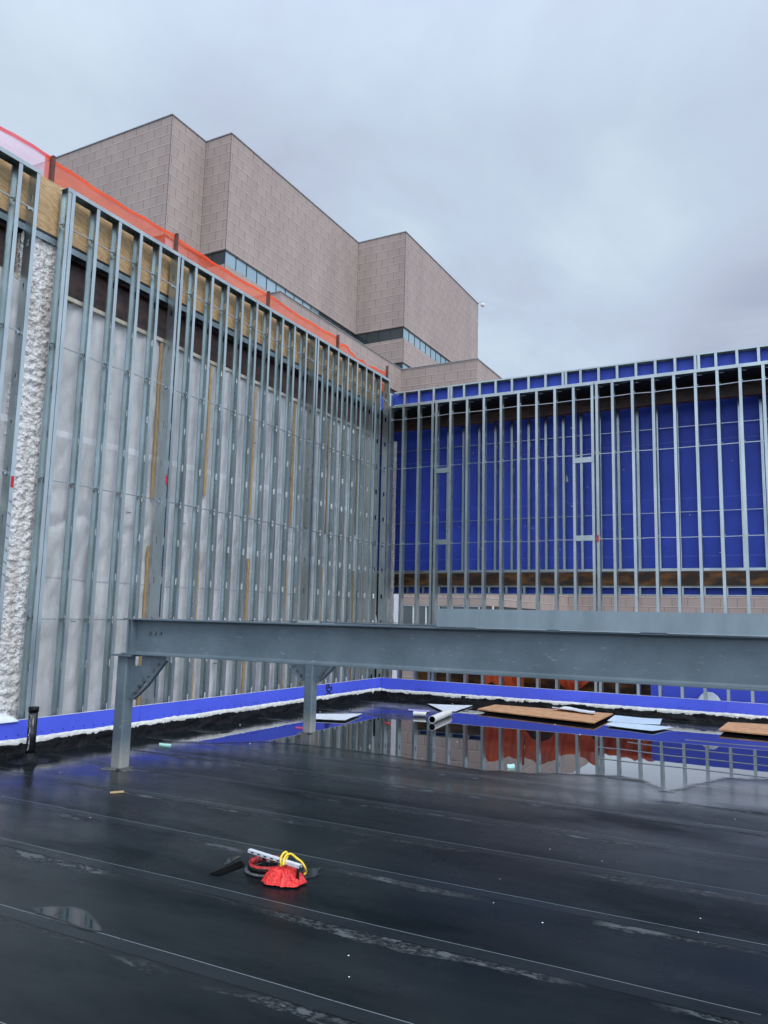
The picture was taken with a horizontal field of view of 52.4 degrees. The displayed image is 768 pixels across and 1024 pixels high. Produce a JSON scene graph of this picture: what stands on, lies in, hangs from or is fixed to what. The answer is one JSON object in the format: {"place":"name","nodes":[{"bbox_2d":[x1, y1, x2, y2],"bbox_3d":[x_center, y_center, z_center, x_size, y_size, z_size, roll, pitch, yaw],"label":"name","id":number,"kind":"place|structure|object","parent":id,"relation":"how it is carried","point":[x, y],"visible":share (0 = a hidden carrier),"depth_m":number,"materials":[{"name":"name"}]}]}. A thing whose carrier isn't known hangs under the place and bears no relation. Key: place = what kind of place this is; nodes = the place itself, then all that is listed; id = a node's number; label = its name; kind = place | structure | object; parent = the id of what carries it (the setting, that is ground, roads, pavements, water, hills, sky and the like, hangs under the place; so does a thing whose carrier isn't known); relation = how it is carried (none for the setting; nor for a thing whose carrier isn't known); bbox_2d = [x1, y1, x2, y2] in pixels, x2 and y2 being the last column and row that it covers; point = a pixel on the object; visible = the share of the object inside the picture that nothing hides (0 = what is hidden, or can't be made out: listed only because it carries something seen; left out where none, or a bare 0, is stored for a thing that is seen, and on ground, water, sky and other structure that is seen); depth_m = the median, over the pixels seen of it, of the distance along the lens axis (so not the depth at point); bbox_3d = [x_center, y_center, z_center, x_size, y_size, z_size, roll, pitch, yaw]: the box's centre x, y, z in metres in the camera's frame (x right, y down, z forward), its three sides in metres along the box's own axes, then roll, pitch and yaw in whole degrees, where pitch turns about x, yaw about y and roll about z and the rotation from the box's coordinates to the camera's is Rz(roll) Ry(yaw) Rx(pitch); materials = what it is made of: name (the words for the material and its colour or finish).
{"place":"outdoors","nodes":[
{"label":"outdoors","id":0,"kind":"place"},
{"bbox_2d":[56,113,478,368],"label":"office tower","id":1,"kind":"structure","parent":0,"point":[232,203],"depth_m":50.19,"materials":[{"name":"beige stone"}]},
{"bbox_2d":[205,251,223,266],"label":"window","id":2,"kind":"structure","parent":1,"relation":"in","point":[218,257],"depth_m":45.57,"materials":[{"name":"black glass"}]},
{"bbox_2d":[225,251,235,269],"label":"window","id":3,"kind":"structure","parent":1,"relation":"in","point":[230,260],"depth_m":45.77,"materials":[{"name":"blue glass"}]},
{"bbox_2d":[236,258,246,276],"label":"window","id":4,"kind":"structure","parent":1,"relation":"in","point":[240,266],"depth_m":46.64,"materials":[{"name":"blue glass"}]},
{"bbox_2d":[247,265,256,282],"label":"window","id":5,"kind":"structure","parent":1,"relation":"in","point":[251,273],"depth_m":47.51,"materials":[{"name":"blue glass"}]},
{"bbox_2d":[257,271,266,288],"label":"window","id":6,"kind":"structure","parent":1,"relation":"in","point":[261,279],"depth_m":48.38,"materials":[{"name":"blue glass"}]},
{"bbox_2d":[267,278,275,291],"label":"window","id":7,"kind":"structure","parent":1,"relation":"in","point":[271,286],"depth_m":49.27,"materials":[{"name":"blue glass"}]},
{"bbox_2d":[276,284,284,292],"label":"window","id":8,"kind":"structure","parent":1,"relation":"in","point":[279,288],"depth_m":50.15,"materials":[{"name":"blue glass"}]},
{"bbox_2d":[286,290,293,298],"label":"window","id":9,"kind":"structure","parent":1,"relation":"in","point":[291,295],"depth_m":51.13,"materials":[{"name":"blue glass"}]},
{"bbox_2d":[303,301,310,309],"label":"window","id":10,"kind":"structure","parent":1,"relation":"in","point":[305,304],"depth_m":52.83,"materials":[{"name":"blue glass"}]},
{"bbox_2d":[311,307,318,314],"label":"window","id":11,"kind":"structure","parent":1,"relation":"in","point":[312,309],"depth_m":53.69,"materials":[{"name":"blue glass"}]},
{"bbox_2d":[356,327,401,343],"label":"window","id":12,"kind":"structure","parent":1,"relation":"in","point":[396,333],"depth_m":57.44,"materials":[{"name":"black glass"}]},
{"bbox_2d":[403,327,408,341],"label":"window","id":13,"kind":"structure","parent":1,"relation":"in","point":[405,332],"depth_m":57.08,"materials":[{"name":"blue glass"}]},
{"bbox_2d":[409,332,413,344],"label":"window","id":14,"kind":"structure","parent":1,"relation":"in","point":[411,337],"depth_m":57.83,"materials":[{"name":"blue glass"}]},
{"bbox_2d":[415,336,419,349],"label":"window","id":15,"kind":"structure","parent":1,"relation":"in","point":[417,341],"depth_m":58.74,"materials":[{"name":"blue glass"}]},
{"bbox_2d":[420,341,424,352],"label":"window","id":16,"kind":"structure","parent":1,"relation":"in","point":[422,345],"depth_m":59.51,"materials":[{"name":"blue glass"}]},
{"bbox_2d":[426,344,430,356],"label":"window","id":17,"kind":"structure","parent":1,"relation":"in","point":[428,348],"depth_m":60.42,"materials":[{"name":"blue glass"}]},
{"bbox_2d":[431,348,435,359],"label":"window","id":18,"kind":"structure","parent":1,"relation":"in","point":[433,353],"depth_m":61.26,"materials":[{"name":"blue glass"}]},
{"bbox_2d":[436,352,440,363],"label":"window","id":19,"kind":"structure","parent":1,"relation":"in","point":[438,356],"depth_m":62.08,"materials":[{"name":"blue glass"}]},
{"bbox_2d":[0,698,767,1023],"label":"roof","id":20,"kind":"structure","parent":0,"point":[432,892],"depth_m":5.12,"materials":[{"name":"black rubber"}]},
{"bbox_2d":[0,146,42,635],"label":"stud wall","id":21,"kind":"structure","parent":20,"relation":"on","point":[20,166],"depth_m":9.80,"materials":[{"name":"metal"}]},
{"bbox_2d":[0,266,19,498],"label":"dust sheet","id":22,"kind":"object","parent":21,"relation":"hanging from","point":[11,338],"visible":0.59,"depth_m":9.90,"materials":[{"name":"white plastic"}]},
{"bbox_2d":[9,706,49,764],"bbox_3d":[-4.182,2.634,9.267,0.454,0.630,0.451,-3,-9,28],"label":"vent pipe","id":23,"kind":"object","parent":20,"relation":"on","point":[30,757],"visible":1,"depth_m":9.22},
{"bbox_2d":[34,906,102,930],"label":"puddle","id":24,"kind":"object","parent":20,"relation":"on","point":[81,918],"visible":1,"depth_m":4.57,"materials":[{"name":"black liquid"}]},
{"bbox_2d":[17,187,181,719],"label":"stud wall","id":25,"kind":"structure","parent":20,"relation":"on","point":[70,197],"depth_m":10.91,"materials":[{"name":"metal"}]},
{"bbox_2d":[100,653,167,771],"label":"steel column","id":26,"kind":"structure","parent":20,"relation":"on","point":[131,679],"depth_m":8.95,"materials":[{"name":"grey metal"}]},
{"bbox_2d":[121,618,767,691],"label":"steel beam","id":27,"kind":"structure","parent":26,"relation":"on","point":[712,661],"depth_m":7.07,"materials":[{"name":"grey metal"}]},
{"bbox_2d":[296,620,333,623],"bbox_3d":[-0.700,1.115,7.918,0.426,0.027,0.060,-3,-9,28],"label":"metal scrap","id":28,"kind":"object","parent":27,"relation":"on","point":[304,621],"visible":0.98,"depth_m":7.92,"materials":[{"name":"metal"}]},
{"bbox_2d":[436,609,767,636],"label":"metal track","id":29,"kind":"structure","parent":27,"relation":"on","point":[734,624],"depth_m":6.47,"materials":[{"name":"metal"}]},
{"bbox_2d":[159,743,170,746],"bbox_3d":[-2.935,3.133,10.504,0.288,0.023,0.128,-3,-9,28],"label":"foam scrap","id":30,"kind":"object","parent":20,"relation":"on","point":[164,745],"visible":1,"depth_m":10.47,"materials":[{"name":"plastic"}]},
{"bbox_2d":[0,677,380,760],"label":"roof curb","id":31,"kind":"structure","parent":20,"relation":"on","point":[55,733],"depth_m":11.81,"materials":[{"name":"blue plastic"}]},
{"bbox_2d":[0,713,17,723],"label":"plastic sheet","id":32,"kind":"object","parent":31,"relation":"on","point":[5,718],"visible":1,"depth_m":9.37,"materials":[{"name":"white plastic"}]},
{"bbox_2d":[147,255,317,704],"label":"stud wall","id":33,"kind":"structure","parent":20,"relation":"on","point":[195,270],"depth_m":13.67,"materials":[{"name":"metal"}]},
{"bbox_2d":[224,856,241,864],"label":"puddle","id":34,"kind":"object","parent":20,"relation":"on","point":[229,860],"visible":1,"depth_m":5.70,"materials":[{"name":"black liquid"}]},
{"bbox_2d":[210,855,290,877],"bbox_3d":[-0.915,2.476,5.487,0.531,0.067,0.338,0,-8,9],"label":"harness","id":35,"kind":"object","parent":20,"relation":"on","point":[256,867],"visible":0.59,"depth_m":5.45,"materials":[{"name":"fabric"}]},
{"bbox_2d":[248,848,301,879],"bbox_3d":[-0.751,2.416,5.332,0.467,0.141,0.034,-4,-9,34],"label":"slotted channel","id":36,"kind":"object","parent":35,"relation":"on","point":[264,856],"visible":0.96,"depth_m":5.33,"materials":[{"name":"silver metal"}]},
{"bbox_2d":[279,851,306,875],"bbox_3d":[-0.615,2.379,5.293,0.189,0.145,0.115,3,-8,-9],"label":"rope","id":37,"kind":"object","parent":36,"relation":"on","point":[287,854],"visible":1,"depth_m":5.27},
{"bbox_2d":[261,865,306,887],"bbox_3d":[-0.673,2.436,5.266,0.316,0.092,0.277,-3,-9,28],"label":"rag","id":38,"kind":"object","parent":35,"relation":"on","point":[284,876],"visible":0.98,"depth_m":5.19,"materials":[{"name":"red fabric"}]},
{"bbox_2d":[287,664,335,733],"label":"steel column","id":39,"kind":"structure","parent":20,"relation":"on","point":[311,675],"depth_m":12.01,"materials":[{"name":"grey metal"}]},
{"bbox_2d":[287,621,647,632],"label":"steel beam","id":40,"kind":"structure","parent":39,"relation":"on","point":[381,624],"depth_m":11.58,"materials":[{"name":"grey metal"}]},
{"bbox_2d":[303,867,320,878],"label":"puddle","id":41,"kind":"object","parent":20,"relation":"on","point":[312,872],"visible":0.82,"depth_m":5.45,"materials":[{"name":"black liquid"}]},
{"bbox_2d":[299,337,389,687],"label":"stud wall","id":42,"kind":"structure","parent":20,"relation":"on","point":[367,394],"depth_m":17.05,"materials":[{"name":"metal"}]},
{"bbox_2d":[388,441,396,677],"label":"steel column","id":43,"kind":"structure","parent":20,"relation":"on","point":[393,538],"depth_m":18.45,"materials":[{"name":"grey metal"}]},
{"bbox_2d":[383,401,434,680],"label":"stud wall","id":44,"kind":"structure","parent":20,"relation":"on","point":[406,407],"depth_m":17.95,"materials":[{"name":"metal"}]},
{"bbox_2d":[408,709,429,711],"bbox_3d":[0.665,3.843,15.111,0.500,0.010,0.207,-2,-8,21],"label":"plastic strip","id":45,"kind":"object","parent":20,"relation":"on","point":[419,710],"visible":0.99,"depth_m":15.09,"materials":[{"name":"white plastic"}]},
{"bbox_2d":[413,711,426,716],"bbox_3d":[0.659,3.695,14.281,0.244,0.090,0.090,-1,-8,16],"label":"plastic pipe","id":46,"kind":"object","parent":20,"relation":"on","point":[419,714],"visible":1,"depth_m":14.25,"materials":[{"name":"white plastic"}]},
{"bbox_2d":[175,701,767,791],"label":"puddle","id":47,"kind":"object","parent":20,"relation":"on","point":[472,737],"visible":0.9,"depth_m":11.31,"materials":[{"name":"black liquid"}]},
{"bbox_2d":[316,713,361,719],"bbox_3d":[-0.862,3.617,13.852,0.776,0.015,0.995,0,-8,9],"label":"foam sheet","id":48,"kind":"object","parent":47,"relation":"on","point":[334,716],"visible":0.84,"depth_m":13.75,"materials":[{"name":"white plastic"}]},
{"bbox_2d":[429,709,451,722],"bbox_3d":[1.014,3.643,13.953,0.124,0.124,1.150,-1,-8,19],"label":"plastic pipe","id":49,"kind":"object","parent":47,"relation":"on","point":[439,716],"visible":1,"depth_m":13.75,"materials":[{"name":"white plastic"}]},
{"bbox_2d":[429,704,471,710],"bbox_3d":[1.315,3.916,15.618,0.930,0.016,1.160,1,-8,5],"label":"foam sheet","id":50,"kind":"object","parent":47,"relation":"on","point":[441,707],"visible":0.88,"depth_m":15.76,"materials":[{"name":"white plastic"}]},
{"bbox_2d":[507,764,514,767],"bbox_3d":[1.554,3.106,9.555,0.093,0.028,0.188,0,-8,6],"label":"foam scrap","id":51,"kind":"object","parent":47,"relation":"on","point":[510,765],"visible":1,"depth_m":9.51,"materials":[{"name":"plastic"}]},
{"bbox_2d":[477,704,612,723],"bbox_3d":[2.956,3.805,14.773,2.391,0.026,1.612,-3,-9,28],"label":"plywood sheet","id":52,"kind":"object","parent":47,"relation":"on","point":[568,715],"visible":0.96,"depth_m":14.73,"materials":[{"name":"brown wood"}]},
{"bbox_2d":[552,706,594,713],"bbox_3d":[3.705,3.796,14.961,0.368,0.059,0.928,7,-10,-38],"label":"plastic strip","id":53,"kind":"object","parent":52,"relation":"on","point":[577,710],"visible":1,"depth_m":14.97,"materials":[{"name":"white plastic"}]},
{"bbox_2d":[606,722,670,730],"bbox_3d":[4.328,3.690,13.487,1.001,0.015,0.782,-6,-11,43],"label":"foam sheet","id":54,"kind":"object","parent":47,"relation":"on","point":[638,726],"visible":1,"depth_m":13.41,"materials":[{"name":"white plastic"}]},
{"bbox_2d":[607,715,661,724],"bbox_3d":[4.564,3.768,14.146,0.942,0.025,0.947,-3,-9,28],"label":"foam sheet","id":55,"kind":"object","parent":54,"relation":"on","point":[623,719],"visible":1,"depth_m":14.11,"materials":[{"name":"white plastic"}]},
{"bbox_2d":[431,382,598,691],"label":"stud wall","id":56,"kind":"structure","parent":20,"relation":"on","point":[555,390],"depth_m":16.82,"materials":[{"name":"metal"}]},
{"bbox_2d":[381,677,767,723],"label":"roof curb","id":57,"kind":"structure","parent":20,"relation":"on","point":[686,709],"depth_m":15.48,"materials":[{"name":"blue plastic"}]},
{"bbox_2d":[594,361,767,702],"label":"stud wall","id":58,"kind":"structure","parent":20,"relation":"on","point":[763,365],"depth_m":15.30,"materials":[{"name":"metal"}]},
{"bbox_2d":[651,685,767,703],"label":"board stack","id":59,"kind":"object","parent":20,"relation":"on","point":[721,694],"visible":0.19,"depth_m":14.83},
{"bbox_2d":[698,692,720,700],"bbox_3d":[6.146,3.518,14.752,0.472,0.230,0.050,-3,-9,28],"label":"plastic sheet","id":60,"kind":"object","parent":20,"relation":"on","point":[712,696],"visible":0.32,"depth_m":14.75,"materials":[{"name":"white plastic"}]},
{"bbox_2d":[718,722,767,734],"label":"plywood sheet","id":61,"kind":"object","parent":20,"relation":"on","point":[753,728],"visible":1,"depth_m":13.19,"materials":[{"name":"brown wood"}]},
{"bbox_3d":[3.053,3.529,17.182,0.190,1.320,0.190,-3,-9,28],"label":"net post","id":62,"kind":"object","parent":20,"relation":"on","visible":0},
{"bbox_2d":[486,675,523,686],"bbox_3d":[2.639,3.446,17.253,0.900,1.101,0.152,-3,-9,28],"label":"debris net","id":63,"kind":"object","parent":62,"relation":"hanging from","point":[510,681],"visible":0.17,"depth_m":17.17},
{"bbox_2d":[554,679,588,690],"bbox_3d":[3.744,3.361,16.727,1.550,0.916,0.143,-3,-9,28],"label":"debris net","id":64,"kind":"object","parent":62,"relation":"hanging from","point":[568,684],"visible":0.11,"depth_m":16.55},
{"bbox_2d":[0,0,767,378],"label":"sky","id":65,"kind":"structure","parent":0,"point":[593,174],"materials":[{"name":"grey"}]},
{"bbox_2d":[270,291,501,395],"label":"office wing","id":66,"kind":"structure","parent":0,"point":[446,374],"depth_m":53.23,"materials":[{"name":"beige brick"}]},
{"bbox_2d":[377,571,767,586],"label":"steel beam","id":67,"kind":"structure","parent":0,"point":[711,579],"depth_m":16.89,"materials":[{"name":"metal"}]},
{"bbox_2d":[373,344,767,573],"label":"sheathed wall","id":68,"kind":"structure","parent":67,"relation":"on","point":[756,493],"depth_m":17.33,"materials":[{"name":"metal"}]},
{"bbox_2d":[394,586,767,595],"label":"header framing","id":69,"kind":"object","parent":67,"relation":"attached to","point":[643,591],"visible":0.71,"depth_m":17.05,"materials":[{"name":"metal"}]},
{"bbox_3d":[5.862,3.224,16.460,11.350,0.120,0.190,-3,-9,28],"label":"header framing","id":70,"kind":"object","parent":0,"visible":0},
{"bbox_3d":[6.156,3.386,16.092,3.300,0.681,0.137,-3,-9,28],"label":"debris net","id":71,"kind":"object","parent":70,"relation":"attached to","visible":0},
{"bbox_2d":[418,671,650,695],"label":"steel beam","id":72,"kind":"structure","parent":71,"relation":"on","point":[625,688],"depth_m":17.43,"materials":[{"name":"metal"}]},
{"label":"ground","id":73,"kind":"structure","parent":0,"visible":0},
{"bbox_2d":[0,159,381,718],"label":"existing building","id":74,"kind":"structure","parent":73,"relation":"on","point":[22,520],"depth_m":10.46,"materials":[{"name":"white paint"}]},
{"bbox_2d":[48,155,55,181],"bbox_3d":[-4.638,-4.447,10.850,0.058,1.064,0.056,-3,-9,28],"label":"net post","id":75,"kind":"object","parent":74,"relation":"on","point":[52,167],"visible":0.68,"depth_m":10.88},
{"bbox_2d":[44,155,174,248],"bbox_3d":[-4.101,-4.465,11.915,0.048,0.673,2.560,-3,-9,28],"label":"safety net","id":76,"kind":"object","parent":75,"relation":"hanging from","point":[64,177],"visible":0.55,"depth_m":11.78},
{"bbox_2d":[173,233,178,251],"bbox_3d":[-3.482,-4.128,12.998,0.058,1.064,0.056,-3,-9,28],"label":"net post","id":77,"kind":"object","parent":74,"relation":"on","point":[176,241],"visible":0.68,"depth_m":13.03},
{"bbox_2d":[178,239,266,304],"bbox_3d":[-2.896,-4.127,14.154,0.046,0.660,2.570,-3,-9,28],"label":"safety net","id":78,"kind":"object","parent":77,"relation":"attached to","point":[199,258],"visible":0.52,"depth_m":14.06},
{"bbox_2d":[35,296,376,716],"bbox_3d":[-2.315,0.613,14.377,0.175,6.055,9.289,-3,-9,28],"label":"dust sheet","id":79,"kind":"object","parent":74,"relation":"hanging from","point":[48,632],"visible":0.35,"depth_m":12.00,"materials":[{"name":"white plastic"}]},
{"bbox_2d":[266,291,269,306],"bbox_3d":[-2.275,-3.796,15.242,0.058,1.064,0.056,-3,-9,28],"label":"net post","id":80,"kind":"object","parent":74,"relation":"on","point":[268,299],"visible":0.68,"depth_m":15.27,"materials":[{"name":"grey metal"}]},
{"bbox_2d":[270,295,335,346],"bbox_3d":[-1.679,-3.792,16.415,0.054,0.660,2.610,-3,-9,28],"label":"safety net","id":81,"kind":"object","parent":80,"relation":"attached to","point":[278,306],"visible":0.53,"depth_m":16.36,"materials":[{"name":"orange plastic"}]},
{"bbox_2d":[336,335,339,348],"bbox_3d":[-1.049,-3.458,17.521,0.058,1.064,0.056,-3,-9,28],"label":"net post","id":82,"kind":"object","parent":74,"relation":"on","point":[337,340],"visible":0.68,"depth_m":17.55,"materials":[{"name":"silver metal"}]},
{"bbox_2d":[339,342,385,390],"bbox_3d":[-0.510,-3.455,18.582,0.054,0.630,2.360,-3,-9,28],"label":"safety net","id":83,"kind":"object","parent":82,"relation":"hanging from","point":[344,348],"visible":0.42,"depth_m":18.26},
{"bbox_2d":[385,366,388,397],"bbox_3d":[0.069,-3.150,19.599,0.058,1.064,0.056,-3,-9,28],"label":"net post","id":84,"kind":"object","parent":74,"relation":"on","point":[387,369],"visible":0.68,"depth_m":19.62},
{"bbox_2d":[373,376,767,433],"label":"steel beam","id":85,"kind":"structure","parent":74,"relation":"attached to","point":[708,393],"depth_m":17.06,"materials":[{"name":"black metal"}]},
{"bbox_2d":[373,366,767,419],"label":"roof deck","id":86,"kind":"structure","parent":85,"relation":"on","point":[660,383],"depth_m":16.73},
{"bbox_2d":[392,571,767,678],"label":"annex","id":87,"kind":"object","parent":73,"relation":"on","point":[715,604],"visible":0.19,"depth_m":49.03,"materials":[{"name":"beige stone"}]},
{"bbox_2d":[403,606,535,624],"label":"window","id":88,"kind":"structure","parent":87,"relation":"in","point":[407,610],"depth_m":41.79,"materials":[{"name":"glass"}]},
{"bbox_3d":[-5.798,-4.766,8.693,0.058,1.064,0.056,-3,-9,28],"label":"net post","id":89,"kind":"object","parent":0,"visible":0},
{"bbox_2d":[0,126,50,175],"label":"safety net","id":90,"kind":"object","parent":89,"relation":"hanging from","point":[23,149],"visible":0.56,"depth_m":10.52,"materials":[{"name":"plastic"}]}
]}

